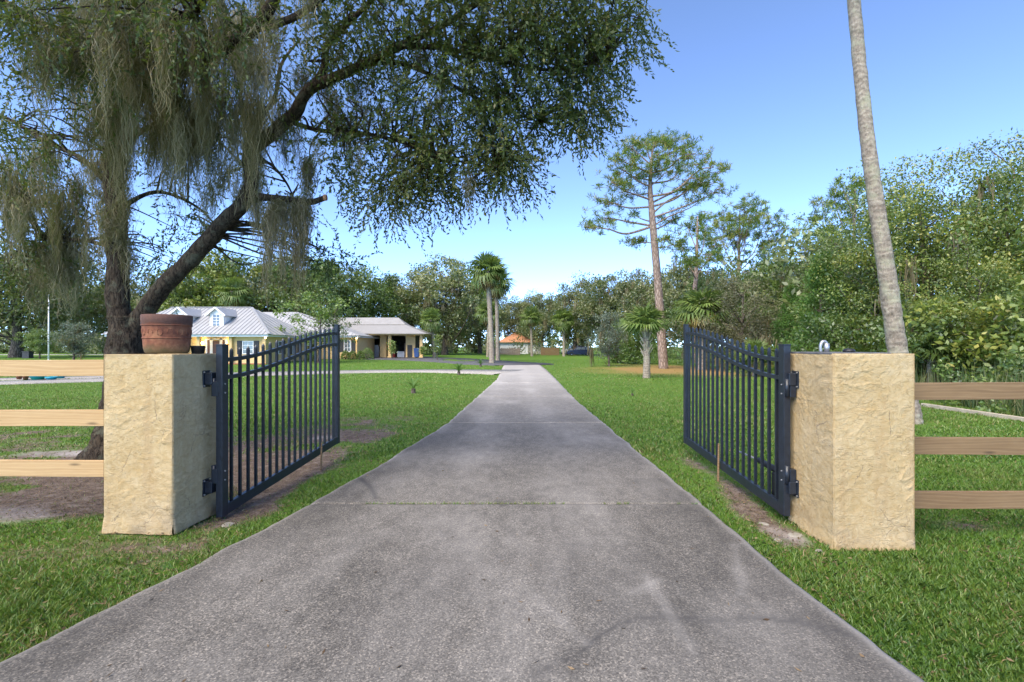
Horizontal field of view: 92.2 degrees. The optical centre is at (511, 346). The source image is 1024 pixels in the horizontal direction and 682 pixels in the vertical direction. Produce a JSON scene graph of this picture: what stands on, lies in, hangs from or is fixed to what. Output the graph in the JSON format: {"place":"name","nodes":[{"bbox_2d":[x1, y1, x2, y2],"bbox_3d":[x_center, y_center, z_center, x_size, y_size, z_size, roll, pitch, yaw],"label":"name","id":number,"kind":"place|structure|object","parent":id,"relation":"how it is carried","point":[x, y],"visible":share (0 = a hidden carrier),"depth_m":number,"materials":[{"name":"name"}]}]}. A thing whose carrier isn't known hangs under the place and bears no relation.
{"place":"outdoors","nodes":[
{"label":"outdoors","id":0,"kind":"place"},
{"bbox_2d":[374,345,379,356],"bbox_3d":[-17.200,0.555,62.550,0.860,1.550,0.760,0,0,0],"label":"storage box","id":1,"kind":"object","parent":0,"point":[376,350],"visible":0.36,"depth_m":62.20,"materials":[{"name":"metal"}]},
{"bbox_2d":[0,365,924,681],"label":"driveway","id":2,"kind":"structure","parent":0,"point":[356,585],"depth_m":3.22,"materials":[{"name":"concrete"}]},
{"bbox_2d":[0,347,1023,681],"bbox_3d":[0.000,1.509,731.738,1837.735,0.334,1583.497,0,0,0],"label":"lawn","id":3,"kind":"structure","parent":0,"point":[28,505],"depth_m":7.08,"materials":[{"name":"plant"}]},
{"bbox_2d":[21,351,33,357],"bbox_3d":[-56.983,1.085,58.000,0.880,1.130,0.680,0,0,0],"label":"utility cabinet","id":4,"kind":"object","parent":3,"relation":"on","point":[27,354],"visible":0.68,"depth_m":57.70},
{"bbox_2d":[14,328,61,358],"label":"tree","id":5,"kind":"object","parent":3,"relation":"on","point":[37,339],"visible":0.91,"depth_m":55.53,"materials":[{"name":"green plant"}]},
{"bbox_2d":[48,300,49,359],"bbox_3d":[-47.013,-1.800,50.000,0.400,7.000,0.400,0,0,0],"label":"flagpole","id":6,"kind":"object","parent":3,"relation":"on","point":[48,337],"visible":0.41,"depth_m":49.95,"materials":[{"name":"metal"}]},
{"bbox_2d":[22,274,106,353],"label":"live oak","id":7,"kind":"object","parent":3,"relation":"on","point":[90,327],"visible":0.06,"depth_m":83.80,"materials":[{"name":"green plant"}]},
{"bbox_2d":[0,239,139,357],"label":"live oak","id":8,"kind":"object","parent":3,"relation":"on","point":[16,348],"visible":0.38,"depth_m":61.28,"materials":[{"name":"green plant"}]},
{"bbox_2d":[47,319,101,359],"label":"tree","id":9,"kind":"object","parent":3,"relation":"on","point":[76,348],"visible":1,"depth_m":47.66,"materials":[{"name":"green plant"}]},
{"bbox_2d":[69,283,149,344],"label":"live oak","id":10,"kind":"object","parent":3,"relation":"on","point":[103,321],"visible":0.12,"depth_m":71.89,"materials":[{"name":"green plant"}]},
{"bbox_2d":[101,353,215,534],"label":"gate pillar","id":11,"kind":"structure","parent":3,"relation":"on","point":[159,435],"depth_m":4.31,"materials":[{"name":"paint"}]},
{"bbox_2d":[0,360,103,476],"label":"rail fence","id":12,"kind":"object","parent":11,"relation":"attached to","point":[61,468],"visible":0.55,"depth_m":4.48,"materials":[{"name":"brown wood"}]},
{"bbox_2d":[140,314,192,353],"bbox_3d":[-3.192,-0.116,4.562,0.403,0.353,0.403,0,0,0],"label":"terracotta pot","id":13,"kind":"object","parent":11,"relation":"on","point":[166,333],"visible":1,"depth_m":4.41,"materials":[{"name":"ceramic"}]},
{"bbox_2d":[190,346,205,353],"bbox_3d":[-2.982,0.030,4.682,0.128,0.080,0.128,0,0,0],"label":"plastic pot","id":14,"kind":"object","parent":11,"relation":"on","point":[197,349],"visible":0.81,"depth_m":4.64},
{"bbox_2d":[202,324,339,517],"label":"driveway gate","id":15,"kind":"structure","parent":11,"relation":"attached to","point":[217,381],"depth_m":5.52,"materials":[{"name":"metal"}]},
{"bbox_2d":[130,264,229,311],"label":"live oak","id":16,"kind":"object","parent":3,"relation":"on","point":[137,301],"visible":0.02,"depth_m":66.90,"materials":[{"name":"green plant"}]},
{"bbox_2d":[166,285,203,306],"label":"broadleaf tree","id":17,"kind":"object","parent":3,"relation":"on","point":[181,290],"visible":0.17,"depth_m":65.14,"materials":[{"name":"green plant"}]},
{"bbox_2d":[156,245,293,312],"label":"broadleaf tree","id":18,"kind":"object","parent":3,"relation":"on","point":[199,277],"visible":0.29,"depth_m":64.39,"materials":[{"name":"green leaf"},{"name":"bark"}]},
{"bbox_2d":[211,274,250,306],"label":"sabal palm","id":19,"kind":"object","parent":3,"relation":"on","point":[231,298],"visible":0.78,"depth_m":61.37,"materials":[{"name":"green plant"}]},
{"bbox_2d":[102,307,379,363],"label":"house","id":20,"kind":"structure","parent":3,"relation":"on","point":[237,328],"depth_m":45.70,"materials":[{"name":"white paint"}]},
{"bbox_2d":[205,339,226,352],"bbox_3d":[-27.425,0.390,45.725,1.950,2.300,0.130,0,0,0],"label":"front door","id":21,"kind":"structure","parent":20,"relation":"in","point":[210,345],"depth_m":45.66,"materials":[{"name":"white wood"}]},
{"bbox_2d":[242,341,253,353],"bbox_3d":[-23.550,0.065,43.980,1.000,1.170,0.080,0,0,0],"label":"window","id":22,"kind":"structure","parent":20,"relation":"in","point":[245,344],"depth_m":43.98,"materials":[{"name":"glass"}]},
{"bbox_2d":[344,340,350,351],"bbox_3d":[-18.350,-0.100,54.980,0.800,1.300,0.080,0,0,0],"label":"window","id":23,"kind":"structure","parent":20,"relation":"in","point":[348,347],"depth_m":54.97,"materials":[{"name":"glass"}]},
{"bbox_2d":[190,248,323,312],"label":"live oak","id":24,"kind":"object","parent":3,"relation":"on","point":[258,285],"visible":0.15,"depth_m":67.96,"materials":[{"name":"green plant"}]},
{"bbox_2d":[0,369,518,384],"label":"circular drive","id":25,"kind":"structure","parent":3,"relation":"on","point":[475,371],"depth_m":29.78,"materials":[{"name":"concrete"}]},
{"bbox_2d":[269,291,350,362],"bbox_3d":[-18.483,-1.754,45.104,6.743,7.202,8.817,0,0,-30],"label":"crape myrtle","id":26,"kind":"object","parent":3,"relation":"on","point":[319,313],"visible":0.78,"depth_m":45.48,"materials":[{"name":"green plant"}]},
{"bbox_2d":[249,253,375,317],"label":"broadleaf tree","id":27,"kind":"object","parent":3,"relation":"on","point":[341,287],"visible":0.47,"depth_m":66.97,"materials":[{"name":"green plant"}]},
{"bbox_2d":[0,322,653,352],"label":"woodland","id":28,"kind":"object","parent":3,"relation":"on","point":[472,346],"visible":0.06,"depth_m":106.36,"materials":[{"name":"plant"}]},
{"bbox_2d":[303,300,360,353],"bbox_3d":[-17.509,-1.450,47.142,5.598,6.497,4.281,0,0,-40],"label":"crape myrtle","id":29,"kind":"object","parent":3,"relation":"on","point":[336,320],"visible":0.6,"depth_m":47.05,"materials":[{"name":"green plant"}]},
{"bbox_2d":[0,0,679,459],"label":"live oak","id":30,"kind":"object","parent":3,"relation":"on","point":[154,60],"visible":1,"depth_m":6.26,"materials":[{"name":"green plant"}]},
{"bbox_2d":[309,259,420,319],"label":"broadleaf tree","id":31,"kind":"object","parent":3,"relation":"on","point":[378,308],"visible":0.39,"depth_m":73.05,"materials":[{"name":"green plant"}]},
{"bbox_2d":[360,348,373,359],"bbox_3d":[-15.697,0.720,53.523,1.577,1.462,1.575,0,0,0],"label":"round bush","id":32,"kind":"object","parent":3,"relation":"on","point":[370,350],"visible":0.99,"depth_m":53.31,"materials":[{"name":"green plant"}]},
{"bbox_2d":[329,318,434,357],"bbox_3d":[-16.925,-1.085,63.300,13.350,5.330,8.600,0,0,0],"label":"carport","id":33,"kind":"object","parent":3,"relation":"on","point":[399,332],"visible":0.63,"depth_m":61.00,"materials":[{"name":"metal"}]},
{"bbox_2d":[0,358,774,379],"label":"grass","id":34,"kind":"structure","parent":3,"relation":"on","point":[435,376],"depth_m":29.20,"materials":[{"name":"plant"}]},
{"bbox_2d":[387,340,397,358],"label":"sapling","id":35,"kind":"object","parent":3,"relation":"on","point":[391,347],"visible":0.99,"depth_m":55.91,"materials":[{"name":"green plant"}]},
{"bbox_2d":[367,273,434,329],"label":"live oak","id":36,"kind":"object","parent":3,"relation":"on","point":[416,290],"visible":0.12,"depth_m":85.85,"materials":[{"name":"green plant"}]},
{"bbox_2d":[401,377,424,392],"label":"sago palm","id":37,"kind":"object","parent":3,"relation":"on","point":[413,389],"visible":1,"depth_m":17.34,"materials":[{"name":"green plant"}]},
{"bbox_2d":[420,306,443,356],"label":"sabal palm","id":38,"kind":"object","parent":3,"relation":"on","point":[431,315],"visible":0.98,"depth_m":62.57,"materials":[{"name":"green plant"}]},
{"bbox_2d":[432,333,443,358],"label":"sapling","id":39,"kind":"object","parent":3,"relation":"on","point":[438,346],"visible":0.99,"depth_m":52.94,"materials":[{"name":"green plant"}]},
{"bbox_2d":[388,252,501,354],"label":"live oak","id":40,"kind":"object","parent":3,"relation":"on","point":[453,318],"visible":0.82,"depth_m":79.01,"materials":[{"name":"green plant"}]},
{"bbox_2d":[308,330,593,352],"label":"undergrowth","id":41,"kind":"object","parent":3,"relation":"on","point":[548,341],"visible":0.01,"depth_m":126.76,"materials":[{"name":"green plant"}]},
{"bbox_2d":[358,357,553,365],"bbox_3d":[-8.540,1.500,53.301,30.234,0.380,11.258,0,0,35],"label":"asphalt court","id":42,"kind":"object","parent":3,"relation":"on","point":[439,360],"visible":0.6,"depth_m":50.17,"materials":[{"name":"asphalt"}]},
{"bbox_2d":[451,290,511,353],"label":"live oak","id":43,"kind":"object","parent":3,"relation":"on","point":[504,314],"visible":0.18,"depth_m":96.66,"materials":[{"name":"green plant"}]},
{"bbox_2d":[462,251,508,362],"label":"sabal palm","id":44,"kind":"object","parent":3,"relation":"on","point":[488,272],"visible":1,"depth_m":46.57,"materials":[{"name":"green plant"}]},
{"bbox_2d":[475,301,501,356],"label":"sabal palm","id":45,"kind":"object","parent":3,"relation":"on","point":[482,307],"visible":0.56,"depth_m":69.58,"materials":[{"name":"green plant"}]},
{"bbox_2d":[476,267,514,360],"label":"sabal palm","id":46,"kind":"object","parent":3,"relation":"on","point":[496,293],"visible":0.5,"depth_m":53.81,"materials":[{"name":"green plant"}]},
{"bbox_2d":[0,192,1002,363],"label":"woodland","id":47,"kind":"object","parent":3,"relation":"on","point":[783,248],"visible":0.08,"depth_m":42.83,"materials":[{"name":"plant"}]},
{"bbox_2d":[494,348,519,354],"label":"plank fence","id":48,"kind":"object","parent":3,"relation":"on","point":[508,351],"visible":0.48,"depth_m":97.00,"materials":[{"name":"grey wood"}]},
{"bbox_2d":[0,458,1023,681],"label":"grass","id":49,"kind":"structure","parent":3,"relation":"on","point":[966,624],"depth_m":3.47,"materials":[{"name":"plant"}]},
{"bbox_2d":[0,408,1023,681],"bbox_3d":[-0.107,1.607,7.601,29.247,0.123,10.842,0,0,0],"label":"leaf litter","id":50,"kind":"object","parent":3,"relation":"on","point":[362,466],"visible":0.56,"depth_m":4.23,"materials":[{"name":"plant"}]},
{"bbox_2d":[494,295,545,339],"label":"live oak","id":51,"kind":"object","parent":3,"relation":"on","point":[510,322],"visible":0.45,"depth_m":116.13,"materials":[{"name":"green plant"}]},
{"bbox_2d":[500,333,544,353],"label":"neighbour house","id":52,"kind":"structure","parent":3,"relation":"on","point":[504,343],"depth_m":112.00,"materials":[{"name":"orange paint"}]},
{"bbox_2d":[520,304,543,355],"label":"sabal palm","id":53,"kind":"object","parent":3,"relation":"on","point":[533,316],"visible":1,"depth_m":83.59,"materials":[{"name":"green plant"}]},
{"bbox_2d":[366,501,697,503],"bbox_3d":[0.203,1.590,5.037,3.407,0.040,0.036,0,0,0],"label":"driveway expansion joint","id":54,"kind":"object","parent":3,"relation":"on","point":[480,502],"visible":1,"depth_m":5.04,"materials":[{"name":"concrete"}]},
{"bbox_2d":[512,288,561,347],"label":"live oak","id":55,"kind":"object","parent":3,"relation":"on","point":[537,299],"visible":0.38,"depth_m":110.78,"materials":[{"name":"green plant"}]},
{"bbox_2d":[541,347,558,354],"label":"plank fence","id":56,"kind":"object","parent":3,"relation":"on","point":[549,351],"visible":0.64,"depth_m":95.00,"materials":[{"name":"brown wood"}]},
{"bbox_2d":[551,309,574,355],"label":"sabal palm","id":57,"kind":"object","parent":3,"relation":"on","point":[562,326],"visible":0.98,"depth_m":83.37,"materials":[{"name":"green plant"}]},
{"bbox_2d":[540,281,600,349],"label":"live oak","id":58,"kind":"object","parent":3,"relation":"on","point":[570,295],"visible":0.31,"depth_m":94.02,"materials":[{"name":"green plant"}]},
{"bbox_2d":[566,346,591,355],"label":"parked car","id":59,"kind":"object","parent":3,"relation":"on","point":[579,350],"visible":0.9,"depth_m":91.13,"materials":[{"name":"blue paint"}]},
{"bbox_2d":[566,269,643,355],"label":"live oak","id":60,"kind":"object","parent":3,"relation":"on","point":[596,295],"visible":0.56,"depth_m":82.26,"materials":[{"name":"green plant"}]},
{"bbox_2d":[586,309,628,365],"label":"tree","id":61,"kind":"object","parent":3,"relation":"on","point":[610,335],"visible":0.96,"depth_m":40.83,"materials":[{"name":"green plant"}]},
{"bbox_2d":[595,328,636,362],"bbox_3d":[10.775,-0.137,49.946,5.152,4.112,4.804,0,0,33],"label":"shrub","id":62,"kind":"object","parent":3,"relation":"on","point":[612,360],"visible":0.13,"depth_m":49.37,"materials":[{"name":"green plant"}]},
{"bbox_2d":[596,317,657,364],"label":"broadleaf tree","id":63,"kind":"object","parent":3,"relation":"on","point":[631,349],"visible":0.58,"depth_m":46.26,"materials":[{"name":"green plant"}]},
{"bbox_2d":[594,267,673,346],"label":"live oak","id":64,"kind":"object","parent":3,"relation":"on","point":[622,285],"visible":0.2,"depth_m":71.54,"materials":[{"name":"green plant"}]},
{"bbox_2d":[618,300,673,377],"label":"sabal palm","id":65,"kind":"object","parent":3,"relation":"on","point":[647,320],"visible":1,"depth_m":25.47,"materials":[{"name":"green plant"}]},
{"bbox_2d":[577,125,739,368],"bbox_3d":[10.975,-8.032,37.232,13.031,19.707,8.519,0,0,-7],"label":"pine tree","id":66,"kind":"object","parent":3,"relation":"on","point":[666,142],"visible":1,"depth_m":36.66,"materials":[{"name":"green plant"}]},
{"bbox_2d":[620,252,730,357],"bbox_3d":[20.648,-4.762,62.261,13.943,13.381,12.975,0,0,27],"label":"live oak","id":67,"kind":"object","parent":3,"relation":"on","point":[675,274],"visible":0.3,"depth_m":60.97,"materials":[{"name":"green plant"}]},
{"bbox_2d":[667,208,729,362],"bbox_3d":[18.634,-6.369,50.555,6.078,16.345,10.856,0,0,31],"label":"pine tree","id":68,"kind":"object","parent":3,"relation":"on","point":[696,258],"visible":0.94,"depth_m":49.94,"materials":[{"name":"green plant"}]},
{"bbox_2d":[664,270,735,361],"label":"broadleaf tree","id":69,"kind":"object","parent":3,"relation":"on","point":[675,313],"visible":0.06,"depth_m":51.53,"materials":[{"name":"green plant"}]},
{"bbox_2d":[672,286,731,369],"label":"sabal palm","id":70,"kind":"object","parent":3,"relation":"on","point":[691,303],"visible":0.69,"depth_m":34.28,"materials":[{"name":"green plant"}]},
{"bbox_2d":[680,267,756,356],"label":"live oak","id":71,"kind":"object","parent":3,"relation":"on","point":[713,284],"visible":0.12,"depth_m":45.73,"materials":[{"name":"green plant"}]},
{"bbox_2d":[717,443,719,481],"bbox_3d":[2.513,1.435,6.004,0.040,0.510,0.024,0,0,-42],"label":"wooden stake","id":72,"kind":"object","parent":3,"relation":"on","point":[718,461],"visible":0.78,"depth_m":6.00,"materials":[{"name":"brown wood"}]},
{"bbox_2d":[663,271,809,370],"bbox_3d":[15.250,-1.367,33.181,8.689,7.469,7.231,0,0,44],"label":"brush tree","id":73,"kind":"object","parent":3,"relation":"on","point":[741,335],"visible":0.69,"depth_m":32.56,"materials":[{"name":"green plant"}]},
{"bbox_2d":[720,266,772,344],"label":"broadleaf tree","id":74,"kind":"object","parent":3,"relation":"on","point":[747,319],"visible":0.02,"depth_m":45.16,"materials":[{"name":"green plant"}]},
{"bbox_2d":[692,190,811,344],"bbox_3d":[26.939,-7.756,56.157,14.401,19.119,8.440,0,0,-28],"label":"pine tree","id":75,"kind":"object","parent":3,"relation":"on","point":[752,220],"visible":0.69,"depth_m":55.80,"materials":[{"name":"green plant"}]},
{"bbox_2d":[734,337,774,376],"bbox_3d":[13.297,0.560,26.889,2.542,2.283,2.602,0,0,21],"label":"saw palmetto","id":76,"kind":"object","parent":3,"relation":"on","point":[758,344],"visible":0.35,"depth_m":26.71,"materials":[{"name":"green plant"}]},
{"bbox_2d":[712,245,809,344],"bbox_3d":[21.404,-3.147,40.283,7.969,9.907,10.174,0,0,-25],"label":"broadleaf tree","id":77,"kind":"object","parent":3,"relation":"on","point":[780,267],"visible":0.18,"depth_m":39.65,"materials":[{"name":"green plant"}]},
{"bbox_2d":[754,275,789,350],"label":"broadleaf tree","id":78,"kind":"object","parent":3,"relation":"on","point":[775,285],"visible":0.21,"depth_m":35.67,"materials":[{"name":"green plant"}]},
{"bbox_2d":[764,283,810,372],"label":"red cedar","id":79,"kind":"object","parent":3,"relation":"on","point":[788,317],"visible":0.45,"depth_m":30.86,"materials":[{"name":"green plant"}]},
{"bbox_2d":[600,343,1023,413],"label":"undergrowth","id":80,"kind":"object","parent":3,"relation":"on","point":[1009,360],"visible":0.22,"depth_m":13.83,"materials":[{"name":"green plant"}]},
{"bbox_2d":[761,235,867,325],"bbox_3d":[22.917,-3.142,35.360,8.518,9.857,8.658,0,0,-25],"label":"live oak","id":81,"kind":"object","parent":3,"relation":"on","point":[782,275],"visible":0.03,"depth_m":35.59,"materials":[{"name":"green plant"}]},
{"bbox_2d":[781,250,852,351],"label":"red cedar","id":82,"kind":"object","parent":3,"relation":"on","point":[809,299],"visible":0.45,"depth_m":25.39,"materials":[{"name":"green plant"}]},
{"bbox_2d":[786,247,856,347],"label":"broadleaf tree","id":83,"kind":"object","parent":3,"relation":"on","point":[802,295],"visible":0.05,"depth_m":30.20,"materials":[{"name":"green plant"}]},
{"bbox_2d":[789,173,885,254],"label":"pine tree","id":84,"kind":"object","parent":3,"relation":"on","point":[838,194],"visible":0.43,"depth_m":45.86,"materials":[{"name":"green plant"}]},
{"bbox_2d":[772,308,916,364],"bbox_3d":[14.532,0.100,21.013,4.972,3.571,4.635,0,0,-19],"label":"shrub","id":85,"kind":"object","parent":3,"relation":"on","point":[836,340],"visible":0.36,"depth_m":20.91,"materials":[{"name":"green plant"}]},
{"bbox_2d":[788,353,915,550],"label":"gate pillar","id":86,"kind":"structure","parent":3,"relation":"on","point":[852,439],"depth_m":4.05,"materials":[{"name":"paint"}]},
{"bbox_2d":[683,324,798,515],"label":"driveway gate","id":87,"kind":"structure","parent":86,"relation":"attached to","point":[786,386],"depth_m":5.45,"materials":[{"name":"metal"}]},
{"bbox_2d":[739,451,774,495],"bbox_3d":[2.666,1.075,5.240,0.091,0.851,1.022,0,0,0],"label":"gate opener","id":88,"kind":"object","parent":86,"relation":"attached to","point":[773,474],"visible":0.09,"depth_m":4.96,"materials":[{"name":"black plastic"}]},
{"bbox_2d":[790,352,890,353],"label":"cap slab","id":89,"kind":"structure","parent":86,"relation":"on","point":[839,352],"depth_m":4.08,"materials":[{"name":"stone"}]},
{"bbox_2d":[819,340,828,351],"bbox_3d":[2.799,-0.006,4.420,0.090,0.110,0.044,0,0,0],"label":"conduit pipe","id":90,"kind":"object","parent":89,"relation":"on","point":[826,345],"visible":0.96,"depth_m":4.41,"materials":[{"name":"metal"}]},
{"bbox_2d":[915,382,1023,508],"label":"rail fence","id":91,"kind":"object","parent":86,"relation":"attached to","point":[971,446],"visible":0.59,"depth_m":4.26,"materials":[{"name":"brown wood"}]},
{"bbox_2d":[831,279,873,318],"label":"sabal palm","id":92,"kind":"object","parent":3,"relation":"on","point":[854,294],"visible":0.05,"depth_m":25.17,"materials":[{"name":"green plant"}]},
{"bbox_2d":[849,341,877,351],"bbox_3d":[14.193,0.640,20.119,2.003,2.008,2.054,0,0,0],"label":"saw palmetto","id":93,"kind":"object","parent":3,"relation":"on","point":[862,349],"visible":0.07,"depth_m":19.84,"materials":[{"name":"green plant"}]},
{"bbox_2d":[787,185,968,363],"bbox_3d":[17.768,-3.039,23.494,7.565,9.786,9.196,0,0,16],"label":"broadleaf tree","id":94,"kind":"object","parent":3,"relation":"on","point":[845,251],"visible":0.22,"depth_m":23.67,"materials":[{"name":"green plant"}]},
{"bbox_2d":[847,0,923,423],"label":"sabal palm","id":95,"kind":"object","parent":3,"relation":"on","point":[894,325],"visible":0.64,"depth_m":10.40,"materials":[{"name":"grey plant"}]},
{"bbox_2d":[767,171,1023,381],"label":"woodland","id":96,"kind":"object","parent":3,"relation":"on","point":[1017,231],"visible":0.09,"depth_m":17.93,"materials":[{"name":"green plant"}]},
{"bbox_2d":[784,140,1023,366],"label":"broadleaf tree","id":97,"kind":"object","parent":3,"relation":"on","point":[902,232],"visible":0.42,"depth_m":20.24,"materials":[{"name":"green plant"}]},
{"bbox_2d":[853,128,1023,337],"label":"broadleaf tree","id":98,"kind":"object","parent":3,"relation":"on","point":[908,271],"visible":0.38,"depth_m":18.12,"materials":[{"name":"green plant"}]},
{"bbox_2d":[908,326,970,381],"bbox_3d":[14.569,0.439,17.016,2.054,2.394,2.501,0,0,38],"label":"saw palmetto","id":99,"kind":"object","parent":3,"relation":"on","point":[933,349],"visible":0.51,"depth_m":16.61,"materials":[{"name":"green plant"}]},
{"bbox_2d":[865,292,1014,382],"bbox_3d":[15.698,-0.002,18.085,5.450,3.817,5.846,0,0,14],"label":"shrub","id":100,"kind":"object","parent":3,"relation":"on","point":[883,347],"visible":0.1,"depth_m":17.14,"materials":[{"name":"green plant"}]},
{"bbox_2d":[881,244,1023,381],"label":"broadleaf tree","id":101,"kind":"object","parent":3,"relation":"on","point":[980,292],"visible":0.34,"depth_m":16.23,"materials":[{"name":"green plant"}]},
{"bbox_2d":[891,138,1023,271],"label":"broadleaf tree","id":102,"kind":"object","parent":3,"relation":"on","point":[997,192],"visible":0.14,"depth_m":19.87,"materials":[{"name":"green plant"}]},
{"bbox_2d":[902,274,1023,381],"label":"shrub","id":103,"kind":"object","parent":3,"relation":"on","point":[992,343],"visible":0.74,"depth_m":15.03,"materials":[{"name":"green plant"}]},
{"bbox_2d":[915,359,1023,416],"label":"tall weeds","id":104,"kind":"object","parent":3,"relation":"on","point":[1016,404],"visible":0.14,"depth_m":13.23,"materials":[{"name":"plant"}]},
{"bbox_2d":[921,403,1023,421],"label":"timber edging","id":105,"kind":"object","parent":3,"relation":"on","point":[990,414],"visible":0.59,"depth_m":11.94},
{"bbox_2d":[0,379,1023,461],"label":"grass","id":106,"kind":"structure","parent":0,"point":[637,428],"depth_m":11.17,"materials":[{"name":"plant"}]},
{"bbox_2d":[0,0,1023,346],"label":"sky","id":107,"kind":"structure","parent":0,"point":[768,85],"materials":[{"name":"blue"}]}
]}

